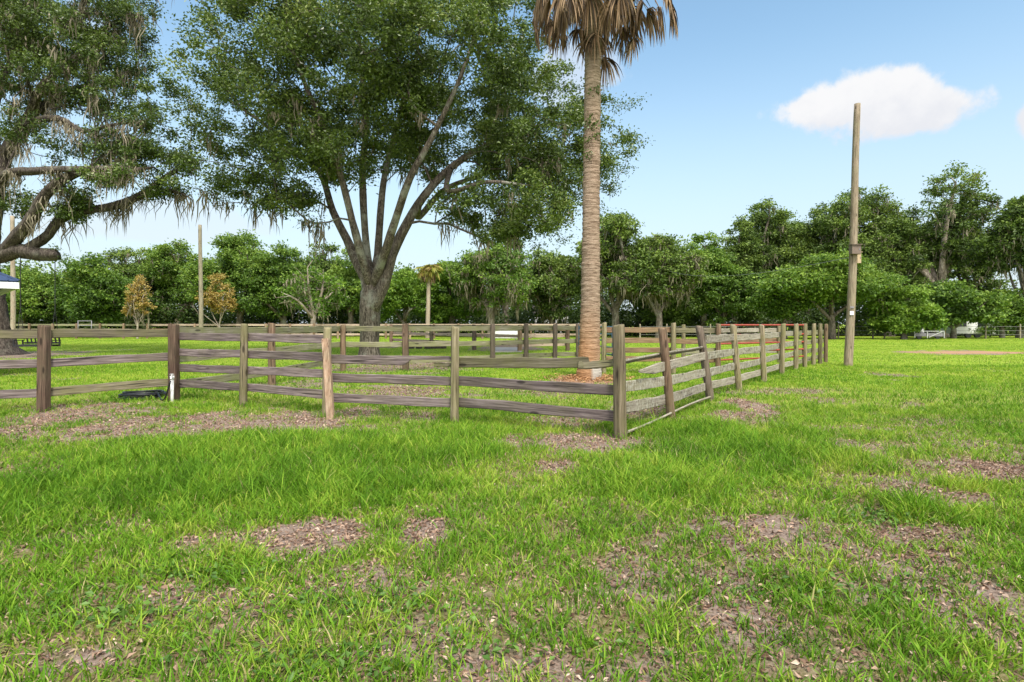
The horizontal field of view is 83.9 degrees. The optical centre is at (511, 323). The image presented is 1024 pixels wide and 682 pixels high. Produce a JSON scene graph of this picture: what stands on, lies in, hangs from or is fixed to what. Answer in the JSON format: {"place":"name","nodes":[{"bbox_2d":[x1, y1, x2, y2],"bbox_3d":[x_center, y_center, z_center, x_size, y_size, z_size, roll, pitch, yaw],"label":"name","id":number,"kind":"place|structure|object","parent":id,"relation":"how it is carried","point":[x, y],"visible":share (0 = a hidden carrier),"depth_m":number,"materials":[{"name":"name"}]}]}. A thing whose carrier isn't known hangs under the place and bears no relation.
{"place":"outdoors","nodes":[
{"label":"outdoors","id":0,"kind":"place"},
{"bbox_2d":[0,325,1023,681],"bbox_3d":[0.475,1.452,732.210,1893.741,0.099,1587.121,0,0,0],"label":"ground","id":1,"kind":"structure","parent":0,"point":[476,655],"depth_m":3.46,"materials":[{"name":"green plant"}]},
{"bbox_2d":[0,272,19,294],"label":"open shed","id":2,"kind":"structure","parent":1,"relation":"on","point":[8,283],"depth_m":14.94,"materials":[{"name":"blue metal"}]},
{"bbox_2d":[10,216,15,328],"bbox_3d":[-38.553,-3.302,44.003,0.359,10.106,0.341,0,0,0],"label":"utility pole","id":3,"kind":"object","parent":1,"relation":"on","point":[12,293],"visible":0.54,"depth_m":43.89,"materials":[{"name":"brown wood"}]},
{"bbox_2d":[1,266,71,328],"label":"broadleaf tree","id":4,"kind":"object","parent":1,"relation":"on","point":[35,286],"visible":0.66,"depth_m":65.82,"materials":[{"name":"green plant"}]},
{"bbox_2d":[39,270,79,322],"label":"broadleaf tree","id":5,"kind":"object","parent":1,"relation":"on","point":[66,295],"depth_m":70.09,"materials":[{"name":"green plant"}]},
{"bbox_2d":[0,325,167,412],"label":"board fence","id":6,"kind":"object","parent":1,"relation":"on","point":[43,392],"visible":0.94,"depth_m":9.71,"materials":[{"name":"brown wood"}]},
{"bbox_2d":[48,251,137,328],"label":"broadleaf tree","id":7,"kind":"object","parent":1,"relation":"on","point":[99,293],"visible":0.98,"depth_m":60.11,"materials":[{"name":"green plant"}]},
{"bbox_2d":[0,0,202,355],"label":"oak tree","id":8,"kind":"object","parent":1,"relation":"on","point":[26,37],"visible":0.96,"depth_m":25.84,"materials":[{"name":"green plant"}]},
{"bbox_2d":[12,256,60,346],"bbox_3d":[-21.259,-1.062,25.564,1.722,4.123,0.708,0,0,0],"label":"bench swing","id":9,"kind":"object","parent":8,"relation":"hanging from","point":[32,344],"visible":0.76,"depth_m":25.50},
{"bbox_2d":[88,246,172,328],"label":"broadleaf tree","id":10,"kind":"object","parent":1,"relation":"on","point":[125,268],"visible":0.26,"depth_m":71.17,"materials":[{"name":"green plant"}]},
{"bbox_2d":[113,274,155,338],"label":"sapling","id":11,"kind":"object","parent":1,"relation":"on","point":[138,289],"visible":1,"depth_m":55.93,"materials":[{"name":"brown plant"}]},
{"bbox_2d":[118,381,170,400],"bbox_3d":[-6.811,1.233,10.968,1.684,0.419,0.762,0,0,23],"label":"garden hose","id":12,"kind":"object","parent":1,"relation":"on","point":[138,394],"visible":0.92,"depth_m":10.88,"materials":[{"name":"black rubber"}]},
{"bbox_2d":[129,238,214,326],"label":"broadleaf tree","id":13,"kind":"object","parent":1,"relation":"on","point":[164,262],"visible":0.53,"depth_m":68.30,"materials":[{"name":"green plant"}]},
{"bbox_2d":[170,374,173,400],"bbox_3d":[-6.215,1.230,10.410,0.072,0.641,0.162,0,0,-26],"label":"standpipe","id":14,"kind":"object","parent":1,"relation":"on","point":[172,388],"visible":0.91,"depth_m":10.43,"materials":[{"name":"white plastic"}]},
{"bbox_2d":[198,225,202,326],"bbox_3d":[-28.413,-3.653,52.003,0.438,10.807,0.401,0,0,0],"label":"utility pole","id":15,"kind":"object","parent":1,"relation":"on","point":[200,266],"visible":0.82,"depth_m":51.86,"materials":[{"name":"brown wood"}]},
{"bbox_2d":[194,272,237,326],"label":"sapling","id":16,"kind":"object","parent":1,"relation":"on","point":[213,303],"visible":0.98,"depth_m":55.69,"materials":[{"name":"brown plant"}]},
{"bbox_2d":[175,229,280,326],"bbox_3d":[-31.370,-4.595,65.737,12.762,12.690,9.913,0,0,0],"label":"broadleaf tree","id":17,"kind":"object","parent":1,"relation":"on","point":[235,253],"visible":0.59,"depth_m":63.85,"materials":[{"name":"green plant"}]},
{"bbox_2d":[233,239,321,326],"bbox_3d":[-25.802,-3.883,63.950,9.211,11.266,8.222,0,0,0],"label":"broadleaf tree","id":18,"kind":"object","parent":1,"relation":"on","point":[261,282],"visible":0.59,"depth_m":62.12,"materials":[{"name":"green plant"}]},
{"bbox_2d":[16,323,601,338],"bbox_3d":[-21.995,0.815,56.466,62.235,1.813,0.279,0,0,1],"label":"board fence","id":19,"kind":"object","parent":1,"relation":"on","point":[123,325],"visible":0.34,"depth_m":56.54,"materials":[{"name":"brown wood"}]},
{"bbox_2d":[266,255,357,332],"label":"broadleaf tree","id":20,"kind":"object","parent":1,"relation":"on","point":[300,290],"visible":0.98,"depth_m":57.30,"materials":[{"name":"green plant"}]},
{"bbox_2d":[298,241,346,332],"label":"broadleaf tree","id":21,"kind":"object","parent":1,"relation":"on","point":[323,255],"visible":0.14,"depth_m":69.90,"materials":[{"name":"green plant"}]},
{"bbox_2d":[321,338,334,418],"bbox_3d":[-2.848,0.966,8.852,0.144,1.489,0.352,0,0,-41],"label":"leaning post","id":22,"kind":"object","parent":1,"relation":"on","point":[328,383],"visible":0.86,"depth_m":8.82,"materials":[{"name":"brown wood"}]},
{"bbox_2d":[314,247,361,336],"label":"broadleaf tree","id":23,"kind":"object","parent":1,"relation":"on","point":[353,287],"visible":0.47,"depth_m":64.76,"materials":[{"name":"green plant"}]},
{"bbox_2d":[180,323,579,387],"bbox_3d":[-3.373,0.842,17.123,3.789,1.753,13.750,0,0,41],"label":"board fence","id":24,"kind":"object","parent":1,"relation":"on","point":[405,344],"visible":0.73,"depth_m":17.62,"materials":[{"name":"brown wood"}]},
{"bbox_2d":[578,326,612,355],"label":"tube gate","id":25,"kind":"structure","parent":24,"relation":"attached to","point":[600,339],"depth_m":18.09,"materials":[{"name":"blue paint"}]},
{"bbox_2d":[125,0,655,354],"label":"oak tree","id":26,"kind":"object","parent":1,"relation":"on","point":[294,30],"visible":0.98,"depth_m":23.32,"materials":[{"name":"green plant"}]},
{"bbox_2d":[168,323,626,438],"bbox_3d":[-2.470,0.858,8.990,8.598,1.740,0.432,0,0,22],"label":"board fence","id":27,"kind":"object","parent":1,"relation":"on","point":[616,415],"visible":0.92,"depth_m":8.72,"materials":[{"name":"wood"}]},
{"bbox_2d":[380,265,440,336],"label":"broadleaf tree","id":28,"kind":"object","parent":1,"relation":"on","point":[405,289],"visible":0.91,"depth_m":62.80,"materials":[{"name":"green plant"}]},
{"bbox_2d":[415,264,444,337],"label":"palm tree","id":29,"kind":"object","parent":1,"relation":"on","point":[427,273],"visible":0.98,"depth_m":57.80,"materials":[{"name":"brown plant"}]},
{"bbox_2d":[417,260,485,336],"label":"broadleaf tree","id":30,"kind":"object","parent":1,"relation":"on","point":[447,306],"visible":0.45,"depth_m":64.80,"materials":[{"name":"green plant"}]},
{"bbox_2d":[389,324,569,350],"bbox_3d":[-3.587,0.871,34.402,14.874,1.705,3.056,0,0,38],"label":"board fence","id":31,"kind":"object","parent":1,"relation":"on","point":[519,336],"visible":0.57,"depth_m":31.00,"materials":[{"name":"wood"}]},
{"bbox_2d":[442,242,541,337],"bbox_3d":[-2.323,-3.708,59.950,11.638,10.916,7.747,0,0,40],"label":"broadleaf tree","id":32,"kind":"object","parent":1,"relation":"on","point":[474,276],"visible":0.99,"depth_m":58.63,"materials":[{"name":"green plant"}]},
{"bbox_2d":[3,406,1000,681],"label":"weeds","id":33,"kind":"object","parent":1,"relation":"on","point":[119,610],"visible":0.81,"depth_m":2.78,"materials":[{"name":"green plant"}]},
{"bbox_2d":[484,238,526,323],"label":"broadleaf tree","id":34,"kind":"object","parent":1,"relation":"on","point":[521,244],"visible":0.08,"depth_m":73.49,"materials":[{"name":"green plant"}]},
{"bbox_2d":[495,331,517,339],"bbox_3d":[-0.539,0.965,40.000,1.950,0.970,0.640,0,0,0],"label":"water trough","id":35,"kind":"object","parent":1,"relation":"on","point":[507,332],"visible":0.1,"depth_m":39.68,"materials":[{"name":"white paint"}]},
{"bbox_2d":[495,347,521,351],"bbox_3d":[-0.283,1.430,31.500,1.600,0.090,5.000,0,0,0],"label":"concrete pad","id":36,"kind":"object","parent":1,"relation":"on","point":[505,349],"visible":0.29,"depth_m":30.99,"materials":[{"name":"grey concrete"}]},
{"bbox_2d":[1,229,1021,336],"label":"woodland","id":37,"kind":"object","parent":1,"relation":"on","point":[817,316],"visible":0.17,"depth_m":69.44,"materials":[{"name":"green plant"}]},
{"bbox_2d":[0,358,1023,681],"bbox_3d":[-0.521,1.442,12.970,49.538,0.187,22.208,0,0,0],"label":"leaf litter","id":38,"kind":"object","parent":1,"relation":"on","point":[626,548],"visible":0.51,"depth_m":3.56,"materials":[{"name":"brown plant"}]},
{"bbox_2d":[522,247,580,333],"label":"broadleaf tree","id":39,"kind":"object","parent":1,"relation":"on","point":[560,284],"visible":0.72,"depth_m":63.09,"materials":[{"name":"green plant"}]},
{"bbox_2d":[514,372,650,382],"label":"palm litter","id":40,"kind":"object","parent":1,"relation":"on","point":[609,376],"visible":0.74,"depth_m":14.78,"materials":[{"name":"brown plant"}]},
{"bbox_2d":[532,0,678,379],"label":"palm tree","id":41,"kind":"object","parent":1,"relation":"on","point":[598,19],"visible":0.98,"depth_m":15.00,"materials":[{"name":"brown wood"}]},
{"bbox_2d":[562,209,659,337],"bbox_3d":[10.714,-5.105,60.081,10.934,13.711,8.954,0,0,0],"label":"broadleaf tree","id":42,"kind":"object","parent":1,"relation":"on","point":[617,230],"visible":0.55,"depth_m":58.72,"materials":[{"name":"green plant"}]},
{"bbox_2d":[605,236,648,335],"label":"broadleaf tree","id":43,"kind":"object","parent":1,"relation":"on","point":[615,295],"visible":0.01,"depth_m":69.20,"materials":[{"name":"green plant"}]},
{"bbox_2d":[601,322,720,373],"bbox_3d":[4.332,0.837,16.535,3.527,1.770,0.238,0,0,-2],"label":"board fence","id":44,"kind":"object","parent":1,"relation":"on","point":[672,340],"visible":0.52,"depth_m":16.57,"materials":[{"name":"brown wood"}]},
{"bbox_2d":[611,232,712,337],"bbox_3d":[15.040,-3.789,58.140,10.045,11.079,7.288,0,0,0],"label":"broadleaf tree","id":45,"kind":"object","parent":1,"relation":"on","point":[651,281],"visible":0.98,"depth_m":56.45,"materials":[{"name":"green plant"}]},
{"bbox_2d":[627,396,710,432],"bbox_3d":[2.595,1.391,9.046,0.134,0.114,4.032,0,0,34],"label":"fallen board","id":46,"kind":"object","parent":1,"relation":"on","point":[678,409],"visible":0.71,"depth_m":9.03,"materials":[{"name":"grey wood"}]},
{"bbox_2d":[628,288,728,336],"bbox_3d":[18.701,-2.438,64.667,11.886,8.377,10.508,0,0,0],"label":"bush","id":47,"kind":"object","parent":1,"relation":"on","point":[683,315],"visible":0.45,"depth_m":62.17,"materials":[{"name":"green plant"}]},
{"bbox_2d":[680,231,742,334],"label":"broadleaf tree","id":48,"kind":"object","parent":1,"relation":"on","point":[727,268],"visible":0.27,"depth_m":62.69,"materials":[{"name":"green plant"}]},
{"bbox_2d":[612,323,827,419],"bbox_3d":[6.515,0.849,14.537,0.473,1.742,17.687,0,0,36],"label":"board fence","id":49,"kind":"object","parent":1,"relation":"on","point":[669,397],"visible":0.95,"depth_m":11.35,"materials":[{"name":"grey wood"}]},
{"bbox_2d":[721,324,803,360],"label":"tube gate","id":50,"kind":"structure","parent":49,"relation":"attached to","point":[758,342],"depth_m":17.74,"materials":[{"name":"red paint"}]},
{"bbox_2d":[690,249,765,333],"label":"broadleaf tree","id":51,"kind":"object","parent":1,"relation":"on","point":[732,291],"visible":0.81,"depth_m":61.83,"materials":[{"name":"green plant"}]},
{"bbox_2d":[681,324,780,362],"bbox_3d":[7.957,0.854,20.436,4.588,1.679,0.240,0,0,-23],"label":"board fence","id":52,"kind":"object","parent":1,"relation":"on","point":[724,330],"visible":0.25,"depth_m":20.80,"materials":[{"name":"brown wood"}]},
{"bbox_2d":[710,214,770,333],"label":"broadleaf tree","id":53,"kind":"object","parent":1,"relation":"on","point":[743,245],"visible":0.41,"depth_m":68.72,"materials":[{"name":"green plant"}]},
{"bbox_2d":[736,227,788,333],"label":"broadleaf tree","id":54,"kind":"object","parent":1,"relation":"on","point":[773,272],"visible":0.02,"depth_m":73.29,"materials":[{"name":"green plant"}]},
{"bbox_2d":[730,196,815,327],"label":"broadleaf tree","id":55,"kind":"object","parent":1,"relation":"on","point":[774,227],"visible":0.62,"depth_m":70.27,"materials":[{"name":"green plant"}]},
{"bbox_2d":[742,276,826,338],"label":"spreading tree","id":56,"kind":"object","parent":1,"relation":"on","point":[777,307],"visible":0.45,"depth_m":54.62,"materials":[{"name":"green plant"}]},
{"bbox_2d":[776,218,824,328],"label":"broadleaf tree","id":57,"kind":"object","parent":1,"relation":"on","point":[792,223],"visible":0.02,"depth_m":73.62,"materials":[{"name":"green plant"}]},
{"bbox_2d":[776,220,837,335],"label":"broadleaf tree","id":58,"kind":"object","parent":1,"relation":"on","point":[809,241],"visible":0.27,"depth_m":70.32,"materials":[{"name":"green plant"}]},
{"bbox_2d":[806,201,848,322],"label":"broadleaf tree","id":59,"kind":"object","parent":1,"relation":"on","point":[819,207],"visible":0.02,"depth_m":75.64,"materials":[{"name":"green plant"}]},
{"bbox_2d":[746,246,910,338],"bbox_3d":[29.948,-2.606,53.804,15.982,8.713,9.737,0,0,0],"label":"spreading tree","id":60,"kind":"object","parent":1,"relation":"on","point":[827,282],"visible":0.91,"depth_m":51.79,"materials":[{"name":"green plant"}]},
{"bbox_2d":[639,324,1023,338],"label":"fence","id":61,"kind":"object","parent":1,"relation":"on","point":[985,326],"visible":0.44,"depth_m":56.42,"materials":[{"name":"grey wood"}]},
{"bbox_2d":[843,103,860,365],"bbox_3d":[11.644,-2.895,19.502,0.556,9.293,0.280,0,0,0],"label":"utility pole","id":62,"kind":"object","parent":1,"relation":"on","point":[850,321],"visible":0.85,"depth_m":19.41,"materials":[{"name":"brown wood"}]},
{"bbox_2d":[670,257,848,275],"bbox_3d":[13.826,-4.225,40.751,0.022,3.872,42.724,0,0,6],"label":"cable","id":63,"kind":"object","parent":62,"relation":"attached to","point":[778,270],"visible":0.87,"depth_m":25.06,"materials":[{"name":"metal"}]},
{"bbox_2d":[848,244,862,253],"bbox_3d":[11.608,-2.531,19.260,0.340,0.322,0.260,0,0,0],"label":"junction box","id":64,"kind":"object","parent":62,"relation":"attached to","point":[854,248],"visible":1,"depth_m":19.18,"materials":[{"name":"grey metal"}]},
{"bbox_2d":[857,254,860,263],"bbox_3d":[11.817,-2.268,19.440,0.170,0.382,0.220,0,0,0],"label":"breaker box","id":65,"kind":"object","parent":62,"relation":"attached to","point":[858,258],"visible":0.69,"depth_m":19.38,"materials":[{"name":"grey metal"}]},
{"bbox_2d":[800,183,919,334],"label":"broadleaf tree","id":66,"kind":"object","parent":1,"relation":"on","point":[831,224],"visible":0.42,"depth_m":67.69,"materials":[{"name":"green plant"}]},
{"bbox_2d":[858,214,933,336],"bbox_3d":[43.832,-5.705,65.791,10.536,14.909,8.356,0,0,0],"label":"broadleaf tree","id":67,"kind":"object","parent":1,"relation":"on","point":[871,245],"visible":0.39,"depth_m":64.21,"materials":[{"name":"green plant"}]},
{"bbox_2d":[859,283,950,338],"bbox_3d":[36.958,-1.068,53.809,6.934,5.637,5.826,0,0,0],"label":"bush","id":68,"kind":"object","parent":1,"relation":"on","point":[905,317],"visible":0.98,"depth_m":52.71,"materials":[{"name":"green plant"}]},
{"bbox_2d":[907,331,944,338],"bbox_3d":[40.232,1.050,55.568,2.900,0.800,1.365,0,0,0],"label":"farm cart","id":69,"kind":"object","parent":1,"relation":"on","point":[927,334],"visible":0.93,"depth_m":54.95,"materials":[{"name":"grey metal"}]},
{"bbox_2d":[908,240,958,332],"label":"broadleaf tree","id":70,"kind":"object","parent":1,"relation":"on","point":[936,267],"visible":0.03,"depth_m":69.86,"materials":[{"name":"green plant"}]},
{"bbox_2d":[867,160,1012,336],"bbox_3d":[48.106,-7.918,63.897,13.610,19.337,10.969,0,0,0],"label":"broadleaf tree","id":71,"kind":"object","parent":1,"relation":"on","point":[962,218],"visible":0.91,"depth_m":62.81,"materials":[{"name":"green plant"}]},
{"bbox_2d":[909,278,1017,337],"bbox_3d":[44.558,-1.469,57.056,9.546,6.437,7.630,0,0,0],"label":"bush","id":72,"kind":"object","parent":1,"relation":"on","point":[964,303],"visible":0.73,"depth_m":55.09,"materials":[{"name":"green plant"}]},
{"bbox_2d":[936,321,995,337],"bbox_3d":[48.539,0.396,60.938,4.700,2.092,2.125,0,0,0],"label":"camper trailer","id":73,"kind":"object","parent":1,"relation":"on","point":[967,334],"visible":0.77,"depth_m":59.90,"materials":[{"name":"white paint"}]},
{"bbox_2d":[946,229,1006,292],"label":"broadleaf tree","id":74,"kind":"object","parent":1,"relation":"on","point":[979,277],"visible":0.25,"depth_m":73.12,"materials":[{"name":"green plant"}]},
{"bbox_2d":[960,285,1023,337],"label":"bush","id":75,"kind":"object","parent":1,"relation":"on","point":[1015,317],"visible":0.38,"depth_m":59.09,"materials":[{"name":"green plant"}]},
{"bbox_2d":[977,194,1023,337],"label":"broadleaf tree","id":76,"kind":"object","parent":1,"relation":"on","point":[1009,218],"visible":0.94,"depth_m":59.53,"materials":[{"name":"green plant"}]},
{"bbox_2d":[0,0,1023,324],"label":"sky","id":77,"kind":"structure","parent":0,"point":[752,100],"materials":[{"name":"blue"}]},
{"bbox_2d":[532,305,569,333],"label":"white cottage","id":78,"kind":"structure","parent":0,"point":[555,319],"depth_m":72.00,"materials":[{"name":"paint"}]}
]}

